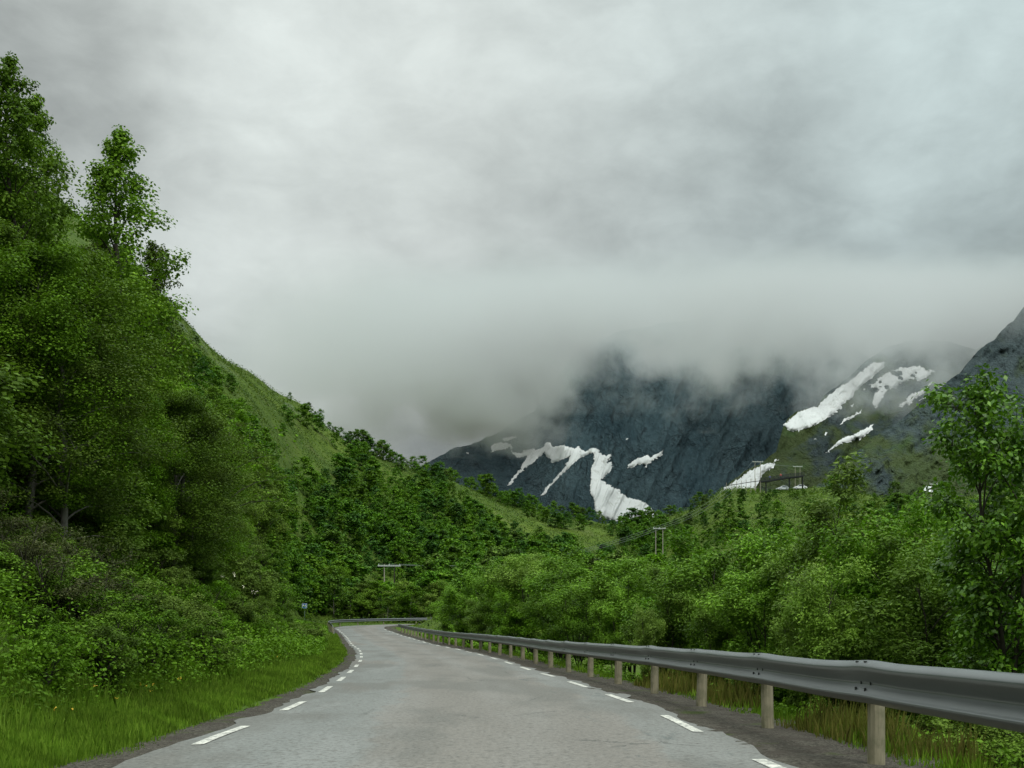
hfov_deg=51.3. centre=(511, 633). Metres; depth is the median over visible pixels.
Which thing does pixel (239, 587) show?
shrub
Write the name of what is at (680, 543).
willow tree
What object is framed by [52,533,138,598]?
shrub
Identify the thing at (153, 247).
birch tree
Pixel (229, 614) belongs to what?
shrub
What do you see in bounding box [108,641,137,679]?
shrub
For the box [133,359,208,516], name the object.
birch tree
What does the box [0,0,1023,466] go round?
sky
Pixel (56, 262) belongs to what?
birch tree
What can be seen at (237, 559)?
shrub
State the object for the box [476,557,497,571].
birch tree
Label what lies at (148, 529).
shrub
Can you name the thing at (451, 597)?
willow tree
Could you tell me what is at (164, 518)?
shrub
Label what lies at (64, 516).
birch tree
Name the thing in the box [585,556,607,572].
birch tree
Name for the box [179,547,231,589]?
shrub
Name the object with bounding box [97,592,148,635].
shrub
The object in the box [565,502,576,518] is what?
birch tree
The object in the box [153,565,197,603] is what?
shrub
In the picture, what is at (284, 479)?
birch tree
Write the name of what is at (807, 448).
mountain
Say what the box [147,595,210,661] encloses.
shrub
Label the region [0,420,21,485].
shrub
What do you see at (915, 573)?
willow tree
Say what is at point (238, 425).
birch tree
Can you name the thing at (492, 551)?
birch tree
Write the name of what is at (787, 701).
shrub
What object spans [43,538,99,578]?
shrub
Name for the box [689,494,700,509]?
birch tree
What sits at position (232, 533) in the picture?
shrub
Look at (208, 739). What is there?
edge line
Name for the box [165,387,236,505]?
birch tree
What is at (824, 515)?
willow tree
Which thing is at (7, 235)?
birch tree
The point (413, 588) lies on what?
birch tree
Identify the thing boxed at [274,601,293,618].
shrub
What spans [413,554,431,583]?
birch tree
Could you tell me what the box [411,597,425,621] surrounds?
birch tree
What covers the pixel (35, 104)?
birch tree
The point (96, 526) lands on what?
shrub
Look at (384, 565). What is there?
power pole
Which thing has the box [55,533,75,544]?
shrub
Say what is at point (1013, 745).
shrub
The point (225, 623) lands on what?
shrub
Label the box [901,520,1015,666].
willow tree
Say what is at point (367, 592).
birch tree
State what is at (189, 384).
birch tree
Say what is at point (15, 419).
shrub
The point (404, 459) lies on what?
birch tree
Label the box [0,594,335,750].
tall weeds
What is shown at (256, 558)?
shrub
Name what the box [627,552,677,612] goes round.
birch tree
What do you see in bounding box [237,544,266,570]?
shrub
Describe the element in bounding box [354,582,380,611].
birch tree
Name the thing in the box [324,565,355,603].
birch tree
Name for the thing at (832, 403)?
snow patch
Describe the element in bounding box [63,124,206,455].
birch tree
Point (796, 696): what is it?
willow tree
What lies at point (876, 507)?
birch tree
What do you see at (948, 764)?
verge grass
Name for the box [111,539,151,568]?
shrub
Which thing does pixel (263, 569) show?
shrub
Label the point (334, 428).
birch tree
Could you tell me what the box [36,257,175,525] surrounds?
birch tree
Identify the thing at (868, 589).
willow tree
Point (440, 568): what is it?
birch tree
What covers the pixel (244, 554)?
shrub
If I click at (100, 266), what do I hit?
birch tree
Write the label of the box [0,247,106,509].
birch tree
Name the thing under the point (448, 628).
willow tree
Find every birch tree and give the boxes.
[0,51,95,511]
[0,125,94,230]
[0,156,63,403]
[0,217,85,508]
[0,236,143,538]
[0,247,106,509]
[0,296,197,561]
[1,93,120,463]
[2,215,116,477]
[6,236,171,520]
[19,328,141,528]
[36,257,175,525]
[61,241,145,449]
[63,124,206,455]
[78,228,122,274]
[92,381,188,547]
[98,390,192,569]
[111,245,149,295]
[111,268,184,329]
[124,388,230,589]
[127,331,186,400]
[131,240,217,499]
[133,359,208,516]
[142,393,273,582]
[160,426,260,589]
[162,348,190,387]
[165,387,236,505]
[168,328,194,358]
[171,360,193,396]
[178,372,211,414]
[180,418,250,566]
[188,411,252,574]
[204,385,232,414]
[218,418,306,518]
[220,421,269,556]
[223,407,247,445]
[224,397,253,434]
[236,446,265,484]
[242,487,287,539]
[244,461,291,498]
[248,493,273,534]
[251,443,277,486]
[254,488,302,547]
[266,478,295,542]
[267,460,294,482]
[281,516,292,547]
[301,529,350,554]
[316,566,336,593]
[317,569,352,617]
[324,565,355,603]
[329,587,368,618]
[330,426,338,436]
[331,560,356,580]
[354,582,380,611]
[355,580,393,615]
[355,588,378,618]
[356,429,371,446]
[372,597,404,622]
[374,441,387,457]
[375,580,393,605]
[380,580,418,617]
[386,449,394,461]
[394,584,425,623]
[394,596,414,622]
[397,456,409,469]
[410,461,418,472]
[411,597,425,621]
[412,570,438,593]
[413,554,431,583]
[414,593,442,617]
[419,552,445,575]
[420,580,447,615]
[423,593,441,617]
[428,464,437,480]
[428,557,452,578]
[435,566,450,580]
[438,529,451,551]
[441,468,454,482]
[445,557,482,589]
[446,562,479,598]
[467,476,479,487]
[473,591,555,656]
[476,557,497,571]
[483,546,501,558]
[491,556,508,584]
[493,545,510,552]
[499,549,522,557]
[503,531,522,548]
[524,493,533,507]
[540,616,571,660]
[551,500,558,512]
[558,560,581,588]
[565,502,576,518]
[572,552,593,567]
[578,507,586,521]
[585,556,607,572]
[595,510,604,522]
[606,549,631,561]
[615,529,629,543]
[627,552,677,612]
[663,505,672,515]
[671,518,681,527]
[683,513,693,525]
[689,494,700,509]
[699,494,708,507]
[826,474,840,489]
[853,477,870,493]
[857,501,881,522]
[862,500,887,516]
[883,492,908,513]
[887,481,904,502]
[903,501,928,523]
[913,487,926,500]
[931,498,955,538]
[938,482,951,497]
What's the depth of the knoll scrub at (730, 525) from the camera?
245.15 m
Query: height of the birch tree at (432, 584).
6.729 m
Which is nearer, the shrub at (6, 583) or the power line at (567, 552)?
the shrub at (6, 583)
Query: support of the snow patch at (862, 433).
on the mountain at (807, 448)
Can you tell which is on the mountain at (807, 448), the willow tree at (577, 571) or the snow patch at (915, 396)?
the snow patch at (915, 396)
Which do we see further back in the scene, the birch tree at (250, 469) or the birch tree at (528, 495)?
the birch tree at (528, 495)
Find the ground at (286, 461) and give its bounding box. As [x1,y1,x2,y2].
[0,165,1023,767]
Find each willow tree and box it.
[424,577,464,640]
[435,569,496,643]
[462,592,496,646]
[472,554,525,650]
[484,552,565,655]
[490,589,539,652]
[516,543,587,660]
[533,582,607,666]
[534,555,634,669]
[569,557,676,679]
[588,583,646,675]
[616,525,762,685]
[617,559,704,680]
[628,602,667,677]
[649,531,794,693]
[688,580,750,689]
[695,568,801,697]
[716,511,832,704]
[744,517,935,711]
[767,602,824,716]
[769,447,951,715]
[777,551,886,710]
[804,521,986,729]
[810,485,963,716]
[837,543,1015,733]
[881,494,1012,576]
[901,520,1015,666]
[929,566,1023,749]
[976,495,1013,576]
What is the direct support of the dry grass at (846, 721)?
on the ground at (286, 461)
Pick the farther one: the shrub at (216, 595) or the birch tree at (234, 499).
the birch tree at (234, 499)
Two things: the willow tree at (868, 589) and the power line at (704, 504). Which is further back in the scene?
the power line at (704, 504)
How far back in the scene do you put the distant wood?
229.22 m
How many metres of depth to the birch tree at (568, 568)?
157.01 m
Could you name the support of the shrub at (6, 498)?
on the ground at (286, 461)
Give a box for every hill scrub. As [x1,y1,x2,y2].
[98,246,1008,638]
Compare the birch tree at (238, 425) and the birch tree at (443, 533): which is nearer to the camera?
the birch tree at (238, 425)
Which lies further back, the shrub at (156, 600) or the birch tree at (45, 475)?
the birch tree at (45, 475)
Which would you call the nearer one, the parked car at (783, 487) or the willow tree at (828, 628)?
the willow tree at (828, 628)
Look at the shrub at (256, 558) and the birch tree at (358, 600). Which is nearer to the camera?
the shrub at (256, 558)
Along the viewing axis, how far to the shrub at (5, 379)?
17.46 m
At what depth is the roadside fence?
332.94 m
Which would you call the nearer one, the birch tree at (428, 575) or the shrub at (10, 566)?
the shrub at (10, 566)
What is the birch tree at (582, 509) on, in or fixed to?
on the ground at (286, 461)
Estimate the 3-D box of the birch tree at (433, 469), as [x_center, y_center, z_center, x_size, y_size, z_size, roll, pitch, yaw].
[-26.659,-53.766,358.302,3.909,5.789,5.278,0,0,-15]
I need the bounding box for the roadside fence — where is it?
[726,478,760,491]
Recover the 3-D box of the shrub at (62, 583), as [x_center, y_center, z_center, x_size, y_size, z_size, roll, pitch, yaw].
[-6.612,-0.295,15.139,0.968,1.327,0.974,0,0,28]
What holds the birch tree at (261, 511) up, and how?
on the ground at (286, 461)
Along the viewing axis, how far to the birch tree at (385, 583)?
171.96 m
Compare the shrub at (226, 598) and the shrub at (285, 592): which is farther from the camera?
the shrub at (285, 592)
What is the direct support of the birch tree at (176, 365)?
on the ground at (286, 461)
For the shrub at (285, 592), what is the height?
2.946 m
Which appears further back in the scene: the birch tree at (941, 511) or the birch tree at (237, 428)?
the birch tree at (941, 511)
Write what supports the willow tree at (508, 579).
on the ground at (286, 461)
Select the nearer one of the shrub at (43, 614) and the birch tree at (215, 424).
the shrub at (43, 614)
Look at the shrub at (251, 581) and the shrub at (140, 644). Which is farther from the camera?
the shrub at (251, 581)
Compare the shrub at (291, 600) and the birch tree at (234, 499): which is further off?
the shrub at (291, 600)
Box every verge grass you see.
[0,632,350,767]
[422,635,1020,767]
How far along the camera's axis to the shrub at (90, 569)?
15.98 m
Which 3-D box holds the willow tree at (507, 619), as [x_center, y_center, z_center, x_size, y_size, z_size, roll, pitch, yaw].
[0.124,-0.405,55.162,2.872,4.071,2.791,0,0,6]
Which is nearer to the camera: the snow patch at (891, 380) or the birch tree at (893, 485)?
the birch tree at (893, 485)
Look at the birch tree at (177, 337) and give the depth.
110.24 m
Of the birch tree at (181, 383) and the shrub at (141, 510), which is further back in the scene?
the birch tree at (181, 383)
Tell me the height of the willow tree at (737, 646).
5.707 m
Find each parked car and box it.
[776,486,787,490]
[793,485,806,489]
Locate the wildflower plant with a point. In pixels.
(57, 723)
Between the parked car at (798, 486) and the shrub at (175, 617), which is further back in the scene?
the parked car at (798, 486)
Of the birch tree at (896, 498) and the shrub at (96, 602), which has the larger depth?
the birch tree at (896, 498)
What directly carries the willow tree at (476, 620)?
on the ground at (286, 461)
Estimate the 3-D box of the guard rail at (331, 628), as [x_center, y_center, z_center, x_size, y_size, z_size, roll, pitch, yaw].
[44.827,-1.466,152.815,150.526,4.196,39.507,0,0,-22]
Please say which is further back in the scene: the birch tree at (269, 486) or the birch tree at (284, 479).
the birch tree at (284, 479)
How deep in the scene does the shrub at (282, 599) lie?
63.65 m
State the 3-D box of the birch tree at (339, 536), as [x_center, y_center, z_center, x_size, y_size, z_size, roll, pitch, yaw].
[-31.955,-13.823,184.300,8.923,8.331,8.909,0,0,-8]
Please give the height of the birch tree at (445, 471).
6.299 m
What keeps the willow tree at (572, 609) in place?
on the ground at (286, 461)
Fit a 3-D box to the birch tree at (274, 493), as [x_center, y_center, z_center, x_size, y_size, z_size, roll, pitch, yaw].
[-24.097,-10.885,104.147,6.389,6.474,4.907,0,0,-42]
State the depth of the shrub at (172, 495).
34.47 m
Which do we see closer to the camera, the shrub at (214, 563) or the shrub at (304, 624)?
the shrub at (214, 563)
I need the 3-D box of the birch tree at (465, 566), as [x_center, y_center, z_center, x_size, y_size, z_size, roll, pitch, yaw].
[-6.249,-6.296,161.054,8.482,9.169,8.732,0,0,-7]
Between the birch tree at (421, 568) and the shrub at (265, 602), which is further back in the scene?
the birch tree at (421, 568)
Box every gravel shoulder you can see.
[54,625,357,767]
[385,624,942,767]
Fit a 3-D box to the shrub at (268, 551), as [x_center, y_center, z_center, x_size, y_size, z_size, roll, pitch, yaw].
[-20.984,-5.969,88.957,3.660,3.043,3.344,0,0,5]
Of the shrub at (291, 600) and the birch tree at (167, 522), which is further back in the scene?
the shrub at (291, 600)
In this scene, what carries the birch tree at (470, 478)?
on the ground at (286, 461)
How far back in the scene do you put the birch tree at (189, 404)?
32.19 m
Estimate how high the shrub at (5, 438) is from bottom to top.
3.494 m
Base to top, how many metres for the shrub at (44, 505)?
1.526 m
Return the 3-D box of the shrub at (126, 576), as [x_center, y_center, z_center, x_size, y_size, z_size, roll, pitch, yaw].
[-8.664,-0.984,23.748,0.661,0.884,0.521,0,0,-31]
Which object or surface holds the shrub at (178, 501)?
on the ground at (286, 461)
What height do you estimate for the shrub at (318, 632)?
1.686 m
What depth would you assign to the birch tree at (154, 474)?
30.07 m
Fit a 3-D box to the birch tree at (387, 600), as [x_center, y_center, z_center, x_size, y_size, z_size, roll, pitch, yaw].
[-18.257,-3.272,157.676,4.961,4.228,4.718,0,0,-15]
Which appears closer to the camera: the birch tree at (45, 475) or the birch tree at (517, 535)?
the birch tree at (45, 475)
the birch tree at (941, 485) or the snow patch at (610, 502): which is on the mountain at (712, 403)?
the snow patch at (610, 502)
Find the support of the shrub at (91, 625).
on the ground at (286, 461)
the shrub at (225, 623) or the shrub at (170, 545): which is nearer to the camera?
the shrub at (225, 623)
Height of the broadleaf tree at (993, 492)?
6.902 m
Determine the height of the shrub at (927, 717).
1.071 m
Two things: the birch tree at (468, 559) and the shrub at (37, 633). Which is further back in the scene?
the birch tree at (468, 559)
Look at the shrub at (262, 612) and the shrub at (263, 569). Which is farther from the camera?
the shrub at (263, 569)
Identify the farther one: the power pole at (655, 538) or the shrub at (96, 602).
the power pole at (655, 538)
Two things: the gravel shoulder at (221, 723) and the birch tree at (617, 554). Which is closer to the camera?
the gravel shoulder at (221, 723)
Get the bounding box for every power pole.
[378,564,400,582]
[653,527,665,553]
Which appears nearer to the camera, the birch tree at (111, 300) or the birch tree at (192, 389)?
the birch tree at (111, 300)
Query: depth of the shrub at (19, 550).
15.19 m
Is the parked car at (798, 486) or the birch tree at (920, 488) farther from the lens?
the parked car at (798, 486)
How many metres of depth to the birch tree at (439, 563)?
177.44 m
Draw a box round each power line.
[383,527,664,565]
[655,462,760,526]
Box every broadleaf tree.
[911,363,1023,740]
[939,446,1023,734]
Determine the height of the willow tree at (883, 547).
4.593 m
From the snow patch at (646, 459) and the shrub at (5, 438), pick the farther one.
the snow patch at (646, 459)
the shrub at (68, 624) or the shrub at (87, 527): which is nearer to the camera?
the shrub at (68, 624)
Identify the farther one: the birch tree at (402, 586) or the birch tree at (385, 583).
the birch tree at (385, 583)
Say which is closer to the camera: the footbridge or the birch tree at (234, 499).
the birch tree at (234, 499)
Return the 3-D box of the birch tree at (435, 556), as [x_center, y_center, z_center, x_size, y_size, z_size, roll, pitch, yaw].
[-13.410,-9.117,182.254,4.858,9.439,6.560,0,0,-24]
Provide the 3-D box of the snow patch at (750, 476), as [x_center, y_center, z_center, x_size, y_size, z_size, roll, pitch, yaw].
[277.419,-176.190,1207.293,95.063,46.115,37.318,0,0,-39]
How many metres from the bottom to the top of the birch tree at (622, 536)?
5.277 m
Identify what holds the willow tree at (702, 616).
on the ground at (286, 461)
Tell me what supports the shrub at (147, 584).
on the ground at (286, 461)
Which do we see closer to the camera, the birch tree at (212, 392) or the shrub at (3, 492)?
the shrub at (3, 492)
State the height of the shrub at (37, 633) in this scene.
1.057 m
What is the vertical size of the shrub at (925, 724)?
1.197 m
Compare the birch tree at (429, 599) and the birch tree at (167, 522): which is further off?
the birch tree at (429, 599)
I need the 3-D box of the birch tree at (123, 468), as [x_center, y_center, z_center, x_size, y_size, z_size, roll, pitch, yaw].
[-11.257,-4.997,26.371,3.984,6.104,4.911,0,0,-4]
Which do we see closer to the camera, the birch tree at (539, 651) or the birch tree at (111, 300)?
the birch tree at (111, 300)
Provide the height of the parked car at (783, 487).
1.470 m
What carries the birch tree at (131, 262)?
on the ground at (286, 461)
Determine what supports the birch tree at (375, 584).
on the ground at (286, 461)
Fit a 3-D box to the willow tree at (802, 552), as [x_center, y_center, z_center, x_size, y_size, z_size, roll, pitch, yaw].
[6.442,0.282,21.034,3.707,5.094,3.251,0,0,10]
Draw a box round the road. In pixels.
[113,624,797,767]
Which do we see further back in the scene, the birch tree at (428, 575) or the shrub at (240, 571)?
the birch tree at (428, 575)
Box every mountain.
[420,314,869,523]
[715,308,1022,495]
[815,307,1023,501]
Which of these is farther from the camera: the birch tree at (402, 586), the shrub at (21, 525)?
the birch tree at (402, 586)
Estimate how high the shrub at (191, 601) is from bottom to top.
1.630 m
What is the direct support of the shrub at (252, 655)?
on the ground at (286, 461)
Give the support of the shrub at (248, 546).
on the ground at (286, 461)
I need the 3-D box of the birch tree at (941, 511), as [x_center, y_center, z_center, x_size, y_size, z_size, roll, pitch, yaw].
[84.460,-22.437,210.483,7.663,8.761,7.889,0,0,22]
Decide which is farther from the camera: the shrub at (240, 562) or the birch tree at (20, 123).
the shrub at (240, 562)
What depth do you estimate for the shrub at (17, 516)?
18.43 m
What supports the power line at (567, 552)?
attached to the power pole at (655, 538)
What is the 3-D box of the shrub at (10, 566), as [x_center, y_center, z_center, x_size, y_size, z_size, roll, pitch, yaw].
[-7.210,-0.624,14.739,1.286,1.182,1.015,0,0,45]
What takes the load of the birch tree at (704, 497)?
on the ground at (286, 461)
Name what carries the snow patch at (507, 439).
on the mountain at (712, 403)
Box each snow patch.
[491,442,652,522]
[502,436,515,440]
[628,450,662,467]
[720,463,774,491]
[783,362,884,431]
[826,424,873,452]
[840,409,861,424]
[864,366,934,407]
[898,381,932,406]
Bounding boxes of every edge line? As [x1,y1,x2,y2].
[193,629,362,743]
[384,629,784,767]
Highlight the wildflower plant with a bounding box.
[54,707,73,737]
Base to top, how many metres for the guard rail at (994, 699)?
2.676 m
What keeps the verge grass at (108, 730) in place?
on the ground at (286, 461)
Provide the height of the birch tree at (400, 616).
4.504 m
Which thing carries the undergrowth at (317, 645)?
on the ground at (286, 461)
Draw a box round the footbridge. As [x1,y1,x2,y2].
[759,472,804,493]
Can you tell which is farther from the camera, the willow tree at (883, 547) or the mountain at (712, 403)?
the mountain at (712, 403)
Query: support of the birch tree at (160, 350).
on the ground at (286, 461)
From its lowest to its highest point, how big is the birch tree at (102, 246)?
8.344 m
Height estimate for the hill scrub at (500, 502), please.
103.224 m
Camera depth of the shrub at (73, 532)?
19.33 m
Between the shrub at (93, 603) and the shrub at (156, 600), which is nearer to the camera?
the shrub at (93, 603)
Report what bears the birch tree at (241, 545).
on the ground at (286, 461)
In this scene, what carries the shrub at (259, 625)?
on the ground at (286, 461)
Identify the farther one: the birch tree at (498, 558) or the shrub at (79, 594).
the birch tree at (498, 558)
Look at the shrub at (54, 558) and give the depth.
15.05 m
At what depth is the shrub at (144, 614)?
16.15 m
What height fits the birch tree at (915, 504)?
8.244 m
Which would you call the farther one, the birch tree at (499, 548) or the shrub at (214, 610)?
the birch tree at (499, 548)
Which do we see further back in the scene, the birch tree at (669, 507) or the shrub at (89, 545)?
the birch tree at (669, 507)
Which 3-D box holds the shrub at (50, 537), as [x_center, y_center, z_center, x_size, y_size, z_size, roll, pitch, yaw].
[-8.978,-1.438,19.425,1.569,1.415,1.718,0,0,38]
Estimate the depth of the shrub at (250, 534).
80.15 m
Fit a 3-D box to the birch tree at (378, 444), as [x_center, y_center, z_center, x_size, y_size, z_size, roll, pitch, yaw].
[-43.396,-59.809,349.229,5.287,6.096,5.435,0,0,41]
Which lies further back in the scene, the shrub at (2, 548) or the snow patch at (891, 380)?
the snow patch at (891, 380)
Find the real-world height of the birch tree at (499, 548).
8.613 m
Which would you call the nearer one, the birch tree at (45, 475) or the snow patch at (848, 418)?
the birch tree at (45, 475)
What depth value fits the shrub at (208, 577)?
35.74 m
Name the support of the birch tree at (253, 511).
on the ground at (286, 461)
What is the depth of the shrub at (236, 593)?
30.83 m
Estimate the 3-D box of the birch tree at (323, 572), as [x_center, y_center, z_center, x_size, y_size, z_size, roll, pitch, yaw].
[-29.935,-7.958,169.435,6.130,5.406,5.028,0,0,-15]
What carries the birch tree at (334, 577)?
on the ground at (286, 461)
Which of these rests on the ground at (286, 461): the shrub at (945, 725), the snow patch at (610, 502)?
the shrub at (945, 725)
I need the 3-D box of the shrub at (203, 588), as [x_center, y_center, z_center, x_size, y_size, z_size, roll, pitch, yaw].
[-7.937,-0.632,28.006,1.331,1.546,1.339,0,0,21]
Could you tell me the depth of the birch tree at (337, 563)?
171.29 m
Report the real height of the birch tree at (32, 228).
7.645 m
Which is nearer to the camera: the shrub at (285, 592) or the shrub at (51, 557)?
the shrub at (51, 557)
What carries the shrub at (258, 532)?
on the ground at (286, 461)
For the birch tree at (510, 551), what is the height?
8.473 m
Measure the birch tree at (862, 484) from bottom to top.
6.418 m
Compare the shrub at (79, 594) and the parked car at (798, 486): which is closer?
the shrub at (79, 594)
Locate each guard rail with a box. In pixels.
[327,618,467,633]
[398,624,1023,764]
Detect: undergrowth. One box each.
[0,475,328,716]
[419,625,1023,767]
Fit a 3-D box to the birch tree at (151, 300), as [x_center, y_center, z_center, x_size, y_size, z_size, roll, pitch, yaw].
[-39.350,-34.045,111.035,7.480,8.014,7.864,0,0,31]
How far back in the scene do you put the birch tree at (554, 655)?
81.21 m
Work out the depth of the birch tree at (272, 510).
97.89 m
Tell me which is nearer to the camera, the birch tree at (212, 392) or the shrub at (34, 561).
the shrub at (34, 561)
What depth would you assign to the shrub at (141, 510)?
26.06 m
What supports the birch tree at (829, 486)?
on the ground at (286, 461)
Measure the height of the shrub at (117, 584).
1.821 m
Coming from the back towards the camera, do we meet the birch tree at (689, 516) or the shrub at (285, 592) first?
the birch tree at (689, 516)
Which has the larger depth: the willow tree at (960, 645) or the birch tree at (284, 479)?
the birch tree at (284, 479)
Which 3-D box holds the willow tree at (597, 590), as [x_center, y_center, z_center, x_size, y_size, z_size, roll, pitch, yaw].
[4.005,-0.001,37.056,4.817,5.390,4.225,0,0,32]
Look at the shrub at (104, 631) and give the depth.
14.27 m
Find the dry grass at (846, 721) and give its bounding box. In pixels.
[632,666,997,767]
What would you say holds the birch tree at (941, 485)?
on the ground at (286, 461)
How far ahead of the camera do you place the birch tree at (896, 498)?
263.30 m
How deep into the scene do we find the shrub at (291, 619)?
48.06 m
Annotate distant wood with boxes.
[156,303,703,620]
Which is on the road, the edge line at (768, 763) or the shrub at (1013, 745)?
the edge line at (768, 763)
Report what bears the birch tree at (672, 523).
on the ground at (286, 461)
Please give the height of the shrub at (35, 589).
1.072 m
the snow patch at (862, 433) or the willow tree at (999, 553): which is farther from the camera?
the snow patch at (862, 433)
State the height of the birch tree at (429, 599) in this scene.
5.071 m
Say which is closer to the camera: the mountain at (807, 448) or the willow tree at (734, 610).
the willow tree at (734, 610)
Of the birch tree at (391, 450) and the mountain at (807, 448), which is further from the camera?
the mountain at (807, 448)
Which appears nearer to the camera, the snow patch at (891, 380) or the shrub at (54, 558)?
the shrub at (54, 558)
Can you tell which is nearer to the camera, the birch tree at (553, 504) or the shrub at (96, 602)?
the shrub at (96, 602)
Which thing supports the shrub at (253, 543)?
on the ground at (286, 461)
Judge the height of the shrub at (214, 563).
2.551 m
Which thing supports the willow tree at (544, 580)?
on the ground at (286, 461)
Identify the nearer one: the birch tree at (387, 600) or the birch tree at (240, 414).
the birch tree at (240, 414)
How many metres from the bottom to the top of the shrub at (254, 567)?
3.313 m
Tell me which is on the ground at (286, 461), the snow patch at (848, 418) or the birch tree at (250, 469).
the birch tree at (250, 469)
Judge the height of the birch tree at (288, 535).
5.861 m
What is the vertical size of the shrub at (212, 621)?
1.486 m
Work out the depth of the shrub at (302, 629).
42.75 m
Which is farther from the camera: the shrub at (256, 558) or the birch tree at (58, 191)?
the shrub at (256, 558)
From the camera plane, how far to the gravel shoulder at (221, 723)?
13.42 m
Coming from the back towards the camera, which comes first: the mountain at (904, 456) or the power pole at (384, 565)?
the mountain at (904, 456)
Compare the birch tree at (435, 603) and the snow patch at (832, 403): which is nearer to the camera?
the birch tree at (435, 603)
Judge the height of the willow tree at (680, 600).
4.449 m
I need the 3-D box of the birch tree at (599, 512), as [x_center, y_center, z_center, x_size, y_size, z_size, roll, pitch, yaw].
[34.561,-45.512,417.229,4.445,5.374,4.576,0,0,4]
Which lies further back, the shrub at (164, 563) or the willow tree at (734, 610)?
the shrub at (164, 563)
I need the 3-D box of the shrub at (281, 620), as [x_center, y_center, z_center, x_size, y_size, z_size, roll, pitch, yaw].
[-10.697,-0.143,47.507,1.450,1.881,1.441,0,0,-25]
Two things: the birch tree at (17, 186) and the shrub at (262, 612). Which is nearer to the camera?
the birch tree at (17, 186)
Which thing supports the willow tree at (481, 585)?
on the ground at (286, 461)
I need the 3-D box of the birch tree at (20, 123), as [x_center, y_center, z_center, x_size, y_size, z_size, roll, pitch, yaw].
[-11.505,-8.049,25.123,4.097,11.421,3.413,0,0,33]
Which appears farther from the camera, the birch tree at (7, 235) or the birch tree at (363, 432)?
the birch tree at (363, 432)
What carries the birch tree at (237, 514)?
on the ground at (286, 461)
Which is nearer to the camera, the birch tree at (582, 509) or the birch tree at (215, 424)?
the birch tree at (215, 424)
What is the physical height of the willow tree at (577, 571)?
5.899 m
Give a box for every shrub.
[0,354,61,467]
[0,382,63,505]
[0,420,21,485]
[0,431,15,457]
[0,453,74,529]
[0,487,17,503]
[0,487,24,542]
[0,504,43,547]
[0,512,70,598]
[0,521,86,564]
[0,539,113,632]
[0,540,11,575]
[0,552,32,614]
[0,552,35,611]
[1,515,63,545]
[1,601,66,645]
[2,526,79,616]
[3,623,90,690]
[8,486,54,521]
[11,566,91,632]
[12,567,59,614]
[17,552,60,599]
[22,547,75,571]
[28,545,139,598]
[30,584,106,635]
[32,576,106,637]
[34,554,137,637]
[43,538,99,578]
[43,614,78,644]
[46,466,165,574]
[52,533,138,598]
[53,522,96,559]
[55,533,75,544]
[57,623,143,688]
[58,610,142,682]
[68,503,149,569]
[72,582,117,617]
[89,599,169,667]
[96,457,183,527]
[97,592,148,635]
[103,580,153,637]
[104,570,162,612]
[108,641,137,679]
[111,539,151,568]
[112,569,138,584]
[124,586,173,634]
[127,521,167,564]
[132,609,211,675]
[135,517,195,577]
[135,547,201,590]
[136,627,155,664]
[144,480,193,518]
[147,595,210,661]
[150,495,220,567]
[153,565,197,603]
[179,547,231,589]
[179,612,252,670]
[180,580,241,614]
[180,592,224,652]
[187,568,215,592]
[193,591,223,611]
[195,517,243,558]
[196,609,240,658]
[202,538,220,586]
[204,604,220,627]
[209,586,239,601]
[210,596,248,617]
[213,552,252,584]
[215,532,254,583]
[219,595,260,637]
[219,610,241,635]
[225,542,259,571]
[225,580,258,602]
[226,570,264,591]
[226,603,264,640]
[228,569,279,615]
[229,562,280,611]
[236,532,260,556]
[236,641,261,661]
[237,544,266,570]
[238,612,272,647]
[239,524,256,546]
[246,547,263,570]
[249,594,276,620]
[252,539,264,562]
[253,610,275,643]
[254,525,266,544]
[255,563,277,581]
[260,543,283,570]
[269,610,288,626]
[270,583,307,619]
[272,583,301,612]
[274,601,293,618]
[277,592,288,611]
[279,613,299,627]
[285,622,309,640]
[297,623,316,633]
[305,625,330,641]
[773,698,807,715]
[894,714,943,741]
[914,717,962,739]
[921,716,1023,766]
[930,722,1019,767]
[970,730,1023,767]
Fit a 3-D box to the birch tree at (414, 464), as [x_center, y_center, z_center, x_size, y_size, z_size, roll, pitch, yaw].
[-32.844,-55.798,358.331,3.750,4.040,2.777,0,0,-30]
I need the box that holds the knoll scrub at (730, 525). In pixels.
[625,488,916,569]
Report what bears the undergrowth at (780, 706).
on the ground at (286, 461)
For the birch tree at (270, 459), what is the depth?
121.72 m
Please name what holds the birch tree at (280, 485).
on the ground at (286, 461)
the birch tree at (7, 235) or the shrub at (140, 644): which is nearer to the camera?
the shrub at (140, 644)
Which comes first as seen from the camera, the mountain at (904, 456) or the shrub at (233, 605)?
the shrub at (233, 605)
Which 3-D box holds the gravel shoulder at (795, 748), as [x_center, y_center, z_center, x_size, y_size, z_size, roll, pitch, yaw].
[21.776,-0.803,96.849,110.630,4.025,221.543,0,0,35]
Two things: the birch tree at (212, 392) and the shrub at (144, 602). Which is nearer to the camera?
the shrub at (144, 602)
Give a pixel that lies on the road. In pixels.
(394, 700)
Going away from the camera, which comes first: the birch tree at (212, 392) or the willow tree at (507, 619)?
the willow tree at (507, 619)
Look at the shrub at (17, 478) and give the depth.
22.83 m

